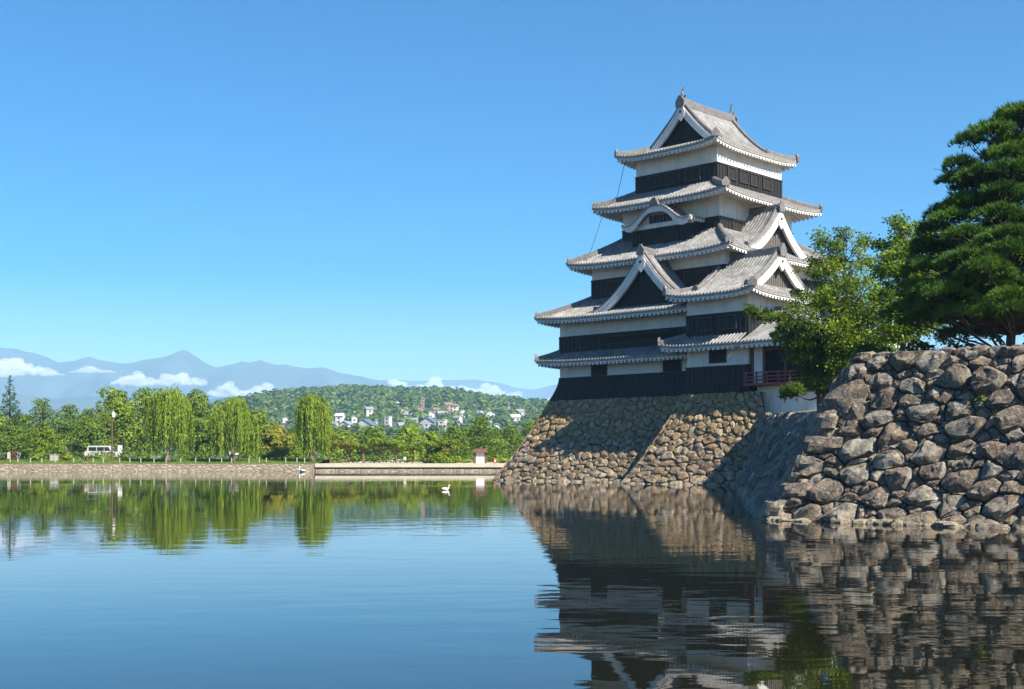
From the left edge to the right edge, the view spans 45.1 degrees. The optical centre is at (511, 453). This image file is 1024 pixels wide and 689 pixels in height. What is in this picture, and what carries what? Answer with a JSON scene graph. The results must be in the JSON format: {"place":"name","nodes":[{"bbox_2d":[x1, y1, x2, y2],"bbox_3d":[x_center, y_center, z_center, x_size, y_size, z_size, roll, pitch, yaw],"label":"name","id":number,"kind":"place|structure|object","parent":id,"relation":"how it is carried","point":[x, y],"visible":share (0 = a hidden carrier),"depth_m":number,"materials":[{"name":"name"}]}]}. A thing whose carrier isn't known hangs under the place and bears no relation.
{"place":"outdoors","nodes":[
{"label":"outdoors","id":0,"kind":"place"},
{"bbox_2d":[0,392,230,427],"bbox_3d":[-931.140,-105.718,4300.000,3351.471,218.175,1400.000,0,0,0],"label":"foothills","id":1,"kind":"structure","parent":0,"point":[25,405],"depth_m":4206.45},
{"bbox_2d":[0,348,395,398],"bbox_3d":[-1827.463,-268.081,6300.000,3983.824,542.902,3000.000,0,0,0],"label":"mountain","id":2,"kind":"structure","parent":0,"point":[38,375],"depth_m":5980.77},
{"bbox_2d":[0,456,508,463],"bbox_3d":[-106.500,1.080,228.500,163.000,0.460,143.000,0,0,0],"label":"lawn","id":3,"kind":"structure","parent":0,"point":[163,463],"depth_m":157.31,"materials":[{"name":"green plant"}]},
{"bbox_2d":[0,410,13,431],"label":"broadleaf tree","id":4,"kind":"object","parent":3,"relation":"on","point":[4,422],"visible":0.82,"depth_m":186.82,"materials":[{"name":"green plant"}]},
{"bbox_2d":[0,375,26,452],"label":"spruce tree","id":5,"kind":"object","parent":3,"relation":"on","point":[8,402],"visible":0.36,"depth_m":199.91,"materials":[{"name":"green plant"}]},
{"bbox_2d":[7,444,23,458],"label":"hut","id":6,"kind":"object","parent":3,"relation":"on","point":[15,455],"visible":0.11,"depth_m":171.21,"materials":[{"name":"brown wood"}]},
{"bbox_2d":[0,424,34,458],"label":"tree","id":7,"kind":"object","parent":3,"relation":"on","point":[11,440],"visible":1,"depth_m":165.06,"materials":[{"name":"plant"}]},
{"bbox_2d":[11,412,39,457],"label":"broadleaf tree","id":8,"kind":"object","parent":3,"relation":"on","point":[25,421],"visible":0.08,"depth_m":205.24,"materials":[{"name":"green plant"}]},
{"bbox_2d":[27,452,46,460],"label":"shrub","id":9,"kind":"object","parent":3,"relation":"on","point":[37,456],"visible":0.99,"depth_m":162.54,"materials":[{"name":"green plant"}]},
{"bbox_2d":[17,397,65,446],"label":"broadleaf tree","id":10,"kind":"object","parent":3,"relation":"on","point":[41,417],"visible":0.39,"depth_m":194.80,"materials":[{"name":"green plant"}]},
{"bbox_2d":[22,422,70,458],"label":"broadleaf tree","id":11,"kind":"object","parent":3,"relation":"on","point":[47,448],"visible":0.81,"depth_m":169.13,"materials":[{"name":"green plant"}]},
{"bbox_2d":[49,455,58,460],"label":"utility cabinet","id":12,"kind":"object","parent":3,"relation":"on","point":[52,457],"visible":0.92,"depth_m":162.68,"materials":[{"name":"white metal"}]},
{"bbox_2d":[41,404,89,451],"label":"broadleaf tree","id":13,"kind":"object","parent":3,"relation":"on","point":[68,411],"visible":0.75,"depth_m":185.56,"materials":[{"name":"green plant"}]},
{"bbox_2d":[59,452,73,460],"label":"shrub","id":14,"kind":"object","parent":3,"relation":"on","point":[65,456],"visible":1,"depth_m":162.66,"materials":[{"name":"green plant"}]},
{"bbox_2d":[67,407,103,449],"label":"broadleaf tree","id":15,"kind":"object","parent":3,"relation":"on","point":[88,410],"visible":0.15,"depth_m":197.77,"materials":[{"name":"green plant"}]},
{"bbox_2d":[61,412,120,458],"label":"broadleaf tree","id":16,"kind":"object","parent":3,"relation":"on","point":[96,435],"visible":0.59,"depth_m":188.06,"materials":[{"name":"green plant"}]},
{"bbox_2d":[91,455,110,458],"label":"shrub","id":17,"kind":"object","parent":3,"relation":"on","point":[101,457],"visible":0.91,"depth_m":168.46,"materials":[{"name":"green plant"}]},
{"bbox_2d":[87,446,119,458],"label":"parked van","id":18,"kind":"object","parent":3,"relation":"on","point":[95,449],"visible":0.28,"depth_m":177.68,"materials":[{"name":"paint"}]},
{"bbox_2d":[93,385,128,439],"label":"broadleaf tree","id":19,"kind":"object","parent":3,"relation":"on","point":[116,394],"visible":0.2,"depth_m":202.93,"materials":[{"name":"green plant"}]},
{"bbox_2d":[111,411,114,460],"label":"lamp post","id":20,"kind":"object","parent":3,"relation":"on","point":[112,414],"visible":1,"depth_m":161.40,"materials":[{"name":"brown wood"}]},
{"bbox_2d":[117,445,122,458],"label":"sign board","id":21,"kind":"object","parent":3,"relation":"on","point":[119,448],"visible":0.92,"depth_m":163.96,"materials":[{"name":"white paint"}]},
{"bbox_2d":[99,398,145,458],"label":"broadleaf tree","id":22,"kind":"object","parent":3,"relation":"on","point":[125,433],"visible":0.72,"depth_m":191.62,"materials":[{"name":"green plant"}]},
{"bbox_2d":[125,387,163,454],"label":"broadleaf tree","id":23,"kind":"object","parent":3,"relation":"on","point":[141,398],"visible":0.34,"depth_m":205.18,"materials":[{"name":"green plant"}]},
{"bbox_2d":[0,464,314,471],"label":"bank wall","id":24,"kind":"structure","parent":3,"relation":"on","point":[152,467],"depth_m":156.00,"materials":[{"name":"stone"}]},
{"bbox_2d":[142,386,197,462],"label":"willow tree","id":25,"kind":"object","parent":3,"relation":"on","point":[165,418],"visible":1,"depth_m":158.58,"materials":[{"name":"green plant"}]},
{"bbox_2d":[182,388,213,449],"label":"broadleaf tree","id":26,"kind":"object","parent":3,"relation":"on","point":[200,402],"visible":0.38,"depth_m":204.03,"materials":[{"name":"green plant"}]},
{"bbox_2d":[177,417,221,458],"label":"broadleaf tree","id":27,"kind":"object","parent":3,"relation":"on","point":[201,432],"visible":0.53,"depth_m":182.75,"materials":[{"name":"green plant"}]},
{"bbox_2d":[206,396,262,461],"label":"willow tree","id":28,"kind":"object","parent":3,"relation":"on","point":[227,430],"visible":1,"depth_m":159.68,"materials":[{"name":"green plant"}]},
{"bbox_2d":[0,450,511,462],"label":"hedge","id":29,"kind":"object","parent":3,"relation":"on","point":[224,456],"visible":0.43,"depth_m":172.26,"materials":[{"name":"green plant"}]},
{"bbox_2d":[237,409,275,458],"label":"broadleaf tree","id":30,"kind":"object","parent":3,"relation":"on","point":[262,416],"visible":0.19,"depth_m":199.12,"materials":[{"name":"green plant"}]},
{"bbox_2d":[257,450,274,458],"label":"shrub","id":31,"kind":"object","parent":3,"relation":"on","point":[264,455],"visible":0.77,"depth_m":167.17,"materials":[{"name":"green plant"}]},
{"bbox_2d":[253,424,295,458],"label":"broadleaf tree","id":32,"kind":"object","parent":3,"relation":"on","point":[273,436],"visible":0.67,"depth_m":174.58,"materials":[{"name":"yellow plant"}]},
{"bbox_2d":[268,446,290,458],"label":"shrub","id":33,"kind":"object","parent":3,"relation":"on","point":[279,451],"visible":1,"depth_m":166.26,"materials":[{"name":"green plant"}]},
{"bbox_2d":[285,426,308,458],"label":"broadleaf tree","id":34,"kind":"object","parent":3,"relation":"on","point":[295,447],"visible":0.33,"depth_m":190.24,"materials":[{"name":"green plant"}]},
{"bbox_2d":[293,393,334,461],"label":"willow tree","id":35,"kind":"object","parent":3,"relation":"on","point":[313,427],"visible":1,"depth_m":159.71,"materials":[{"name":"green plant"}]},
{"bbox_2d":[331,460,345,462],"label":"shrub","id":36,"kind":"object","parent":3,"relation":"on","point":[338,461],"visible":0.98,"depth_m":171.32,"materials":[{"name":"green plant"}]},
{"bbox_2d":[321,429,356,461],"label":"broadleaf tree","id":37,"kind":"object","parent":3,"relation":"on","point":[342,434],"visible":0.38,"depth_m":198.92,"materials":[{"name":"green plant"}]},
{"bbox_2d":[337,439,359,462],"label":"pruned tree","id":38,"kind":"object","parent":3,"relation":"on","point":[345,443],"visible":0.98,"depth_m":162.17,"materials":[{"name":"green plant"}]},
{"bbox_2d":[350,441,376,462],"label":"pruned tree","id":39,"kind":"object","parent":3,"relation":"on","point":[363,447],"visible":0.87,"depth_m":162.87,"materials":[{"name":"green plant"}]},
{"bbox_2d":[351,425,392,461],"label":"broadleaf tree","id":40,"kind":"object","parent":3,"relation":"on","point":[369,434],"visible":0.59,"depth_m":202.06,"materials":[{"name":"green plant"}]},
{"bbox_2d":[365,437,388,462],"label":"pruned tree","id":41,"kind":"object","parent":3,"relation":"on","point":[378,442],"visible":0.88,"depth_m":162.50,"materials":[{"name":"green plant"}]},
{"bbox_2d":[389,424,426,461],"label":"broadleaf tree","id":42,"kind":"object","parent":3,"relation":"on","point":[407,433],"visible":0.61,"depth_m":195.22,"materials":[{"name":"green plant"}]},
{"bbox_2d":[315,463,505,471],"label":"bank wall","id":43,"kind":"structure","parent":3,"relation":"on","point":[408,467],"depth_m":156.20,"materials":[{"name":"stone"}]},
{"bbox_2d":[420,430,439,456],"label":"broadleaf tree","id":44,"kind":"object","parent":3,"relation":"on","point":[430,435],"visible":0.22,"depth_m":204.89,"materials":[{"name":"green plant"}]},
{"bbox_2d":[419,437,444,462],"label":"pruned tree","id":45,"kind":"object","parent":3,"relation":"on","point":[429,444],"visible":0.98,"depth_m":162.28,"materials":[{"name":"green plant"}]},
{"bbox_2d":[421,447,461,462],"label":"bush","id":46,"kind":"object","parent":3,"relation":"on","point":[437,455],"visible":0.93,"depth_m":162.80,"materials":[{"name":"plant"}]},
{"bbox_2d":[435,439,460,455],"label":"pruned tree","id":47,"kind":"object","parent":3,"relation":"on","point":[451,444],"visible":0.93,"depth_m":163.53,"materials":[{"name":"green plant"}]},
{"bbox_2d":[431,426,473,457],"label":"tree","id":48,"kind":"object","parent":3,"relation":"on","point":[452,432],"visible":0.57,"depth_m":173.27,"materials":[{"name":"plant"}]},
{"bbox_2d":[457,458,472,462],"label":"shrub","id":49,"kind":"object","parent":3,"relation":"on","point":[463,460],"visible":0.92,"depth_m":167.02,"materials":[{"name":"green plant"}]},
{"bbox_2d":[459,426,475,457],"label":"broadleaf tree","id":50,"kind":"object","parent":3,"relation":"on","point":[465,430],"visible":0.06,"depth_m":206.68,"materials":[{"name":"green plant"}]},
{"bbox_2d":[472,449,487,462],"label":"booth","id":51,"kind":"object","parent":3,"relation":"on","point":[478,455],"visible":0.83,"depth_m":160.88,"materials":[{"name":"white paint"}]},
{"bbox_2d":[462,416,508,455],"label":"broadleaf tree","id":52,"kind":"object","parent":3,"relation":"on","point":[483,441],"visible":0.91,"depth_m":179.30,"materials":[{"name":"green plant"}]},
{"bbox_2d":[491,457,507,462],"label":"shrub","id":53,"kind":"object","parent":3,"relation":"on","point":[501,460],"visible":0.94,"depth_m":165.51,"materials":[{"name":"green plant"}]},
{"bbox_2d":[481,425,523,457],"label":"broadleaf tree","id":54,"kind":"object","parent":3,"relation":"on","point":[514,437],"visible":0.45,"depth_m":186.90,"materials":[{"name":"green plant"}]},
{"bbox_2d":[510,421,534,443],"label":"pine tree","id":55,"kind":"object","parent":3,"relation":"on","point":[527,427],"visible":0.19,"depth_m":195.45,"materials":[{"name":"plant"}]},
{"bbox_2d":[492,391,764,485],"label":"castle stone base","id":56,"kind":"object","parent":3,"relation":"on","point":[696,439],"visible":0.95,"depth_m":96.76,"materials":[{"name":"beige stone"}]},
{"bbox_2d":[534,86,877,400],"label":"castle keep","id":57,"kind":"structure","parent":56,"relation":"on","point":[701,202],"depth_m":101.45,"materials":[{"name":"white paint"}]},
{"bbox_2d":[658,243,839,394],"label":"corner turret","id":58,"kind":"object","parent":56,"relation":"on","point":[719,326],"visible":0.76,"depth_m":92.83,"materials":[{"name":"white paint"}]},
{"bbox_2d":[0,384,547,455],"bbox_3d":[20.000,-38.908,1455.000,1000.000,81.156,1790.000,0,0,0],"label":"hill","id":59,"kind":"structure","parent":0,"point":[382,400],"depth_m":1047.65,"materials":[{"name":"green plant"}]},
{"bbox_2d":[281,417,288,422],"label":"house","id":60,"kind":"structure","parent":59,"relation":"on","point":[284,419],"depth_m":904.54,"materials":[{"name":"white"}]},
{"bbox_2d":[334,413,345,422],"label":"house","id":61,"kind":"structure","parent":59,"relation":"on","point":[339,417],"depth_m":916.24,"materials":[{"name":"white"}]},
{"bbox_2d":[338,421,352,426],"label":"house","id":62,"kind":"structure","parent":59,"relation":"on","point":[348,423],"depth_m":868.00,"materials":[{"name":"white"}]},
{"bbox_2d":[350,415,357,423],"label":"house","id":63,"kind":"structure","parent":59,"relation":"on","point":[353,418],"depth_m":902.06,"materials":[{"name":"white"}]},
{"bbox_2d":[355,419,377,428],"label":"house","id":64,"kind":"structure","parent":59,"relation":"on","point":[364,422],"depth_m":831.66,"materials":[{"name":"blue stone"}]},
{"bbox_2d":[364,407,373,415],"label":"house","id":65,"kind":"structure","parent":59,"relation":"on","point":[369,411],"depth_m":955.47,"materials":[{"name":"white"}]},
{"bbox_2d":[384,416,392,426],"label":"house","id":66,"kind":"structure","parent":59,"relation":"on","point":[387,420],"depth_m":881.42,"materials":[{"name":"white"}]},
{"bbox_2d":[397,422,407,427],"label":"house","id":67,"kind":"structure","parent":59,"relation":"on","point":[399,424],"depth_m":863.57,"materials":[{"name":"white"}]},
{"bbox_2d":[421,397,423,408],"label":"tower","id":68,"kind":"structure","parent":59,"relation":"on","point":[422,401],"depth_m":1055.61,"materials":[{"name":"pink"}]},
{"bbox_2d":[419,417,437,429],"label":"house","id":69,"kind":"structure","parent":59,"relation":"on","point":[427,422],"depth_m":861.70,"materials":[{"name":"blue stone"}]},
{"bbox_2d":[425,411,434,416],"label":"house","id":70,"kind":"structure","parent":59,"relation":"on","point":[431,414],"depth_m":979.84,"materials":[{"name":"white"}]},
{"bbox_2d":[438,419,446,430],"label":"house","id":71,"kind":"structure","parent":59,"relation":"on","point":[442,422],"depth_m":859.72,"materials":[{"name":"white"}]},
{"bbox_2d":[443,402,453,410],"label":"house","id":72,"kind":"structure","parent":59,"relation":"on","point":[449,405],"depth_m":1057.23,"materials":[{"name":"pink"}]},
{"bbox_2d":[452,404,458,411],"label":"house","id":73,"kind":"structure","parent":59,"relation":"on","point":[455,407],"depth_m":1057.61,"materials":[{"name":"white"}]},
{"bbox_2d":[453,415,462,424],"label":"house","id":74,"kind":"structure","parent":59,"relation":"on","point":[458,417],"depth_m":926.33,"materials":[{"name":"white"}]},
{"bbox_2d":[486,410,495,419],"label":"house","id":75,"kind":"structure","parent":59,"relation":"on","point":[491,413],"depth_m":996.44,"materials":[{"name":"white"}]},
{"bbox_2d":[510,414,520,420],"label":"house","id":76,"kind":"structure","parent":59,"relation":"on","point":[515,417],"depth_m":963.87,"materials":[{"name":"white paint"}]},
{"bbox_2d":[515,409,524,414],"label":"house","id":77,"kind":"structure","parent":59,"relation":"on","point":[521,411],"depth_m":1078.54,"materials":[{"name":"white paint"}]},
{"bbox_2d":[343,459,506,462],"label":"path","id":78,"kind":"structure","parent":0,"point":[399,461],"depth_m":177.65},
{"bbox_2d":[325,439,340,462],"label":"pruned tree","id":79,"kind":"object","parent":78,"relation":"on","point":[336,442],"visible":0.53,"depth_m":162.08,"materials":[{"name":"green plant"}]},
{"bbox_2d":[382,439,405,462],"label":"pruned tree","id":80,"kind":"object","parent":78,"relation":"on","point":[396,444],"visible":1,"depth_m":162.39,"materials":[{"name":"green plant"}]},
{"bbox_2d":[400,441,422,462],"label":"pruned tree","id":81,"kind":"object","parent":78,"relation":"on","point":[412,446],"visible":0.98,"depth_m":162.64,"materials":[{"name":"green plant"}]},
{"bbox_2d":[380,379,557,400],"bbox_3d":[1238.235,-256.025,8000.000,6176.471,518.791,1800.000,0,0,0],"label":"mountain","id":82,"kind":"structure","parent":0,"point":[496,388],"depth_m":7938.06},
{"bbox_2d":[0,472,1023,688],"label":"water","id":83,"kind":"structure","parent":0,"point":[278,580],"depth_m":20.84,"materials":[{"name":"blue liquid"}]},
{"bbox_2d":[734,344,1023,529],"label":"stone rampart","id":84,"kind":"object","parent":83,"relation":"in","point":[916,438],"visible":0.94,"depth_m":40.66,"materials":[{"name":"grey stone"}]},
{"bbox_2d":[974,394,985,406],"bbox_3d":[15.029,-1.695,39.434,0.420,0.437,0.352,0,0,-43],"label":"weed tuft","id":85,"kind":"object","parent":84,"relation":"attached to","point":[981,398],"visible":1,"depth_m":39.39,"materials":[{"name":"green plant"}]},
{"bbox_2d":[0,0,1023,388],"label":"sky","id":86,"kind":"structure","parent":0,"point":[371,189],"materials":[{"name":"blue"}]},
{"bbox_2d":[793,409,816,412],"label":"castle ground","id":87,"kind":"structure","parent":0,"point":[814,410],"depth_m":75.58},
{"bbox_2d":[743,301,852,408],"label":"pine tree","id":88,"kind":"object","parent":87,"relation":"on","point":[799,353],"visible":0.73,"depth_m":66.03,"materials":[{"name":"green plant"}]},
{"bbox_2d":[739,303,909,413],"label":"viewing pavilion","id":89,"kind":"structure","parent":87,"relation":"on","point":[771,372],"depth_m":89.45,"materials":[{"name":"white paint"}]},
{"bbox_2d":[777,225,898,373],"bbox_3d":[17.788,-7.282,65.551,7.945,9.734,6.152,0,0,0],"label":"broadleaf tree","id":90,"kind":"object","parent":87,"relation":"on","point":[825,296],"visible":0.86,"depth_m":64.86,"materials":[{"name":"green plant"}]},
{"bbox_2d":[846,342,891,361],"bbox_3d":[15.021,-3.746,51.944,1.826,1.937,1.941,0,0,0],"label":"shrub","id":91,"kind":"object","parent":87,"relation":"on","point":[867,347],"visible":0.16,"depth_m":51.92,"materials":[{"name":"green plant"}]},
{"bbox_2d":[865,209,957,350],"bbox_3d":[19.377,-6.965,58.061,5.864,8.956,6.444,0,0,0],"label":"broadleaf tree","id":92,"kind":"object","parent":87,"relation":"on","point":[892,257],"visible":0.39,"depth_m":57.38,"materials":[{"name":"green plant"}]},
{"bbox_2d":[894,339,938,351],"bbox_3d":[16.757,-3.787,51.946,2.377,2.035,2.626,0,0,32],"label":"shrub","id":93,"kind":"object","parent":87,"relation":"on","point":[922,345],"visible":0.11,"depth_m":51.39,"materials":[{"name":"green plant"}]},
{"bbox_2d":[874,100,1023,346],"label":"pine tree","id":94,"kind":"object","parent":87,"relation":"on","point":[976,289],"visible":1,"depth_m":46.36,"materials":[{"name":"green plant"}]},
{"bbox_2d":[939,341,977,349],"bbox_3d":[18.147,-3.639,49.965,2.217,1.733,2.493,0,0,22],"label":"shrub","id":95,"kind":"object","parent":87,"relation":"on","point":[956,346],"visible":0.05,"depth_m":49.49,"materials":[{"name":"green plant"}]}
]}

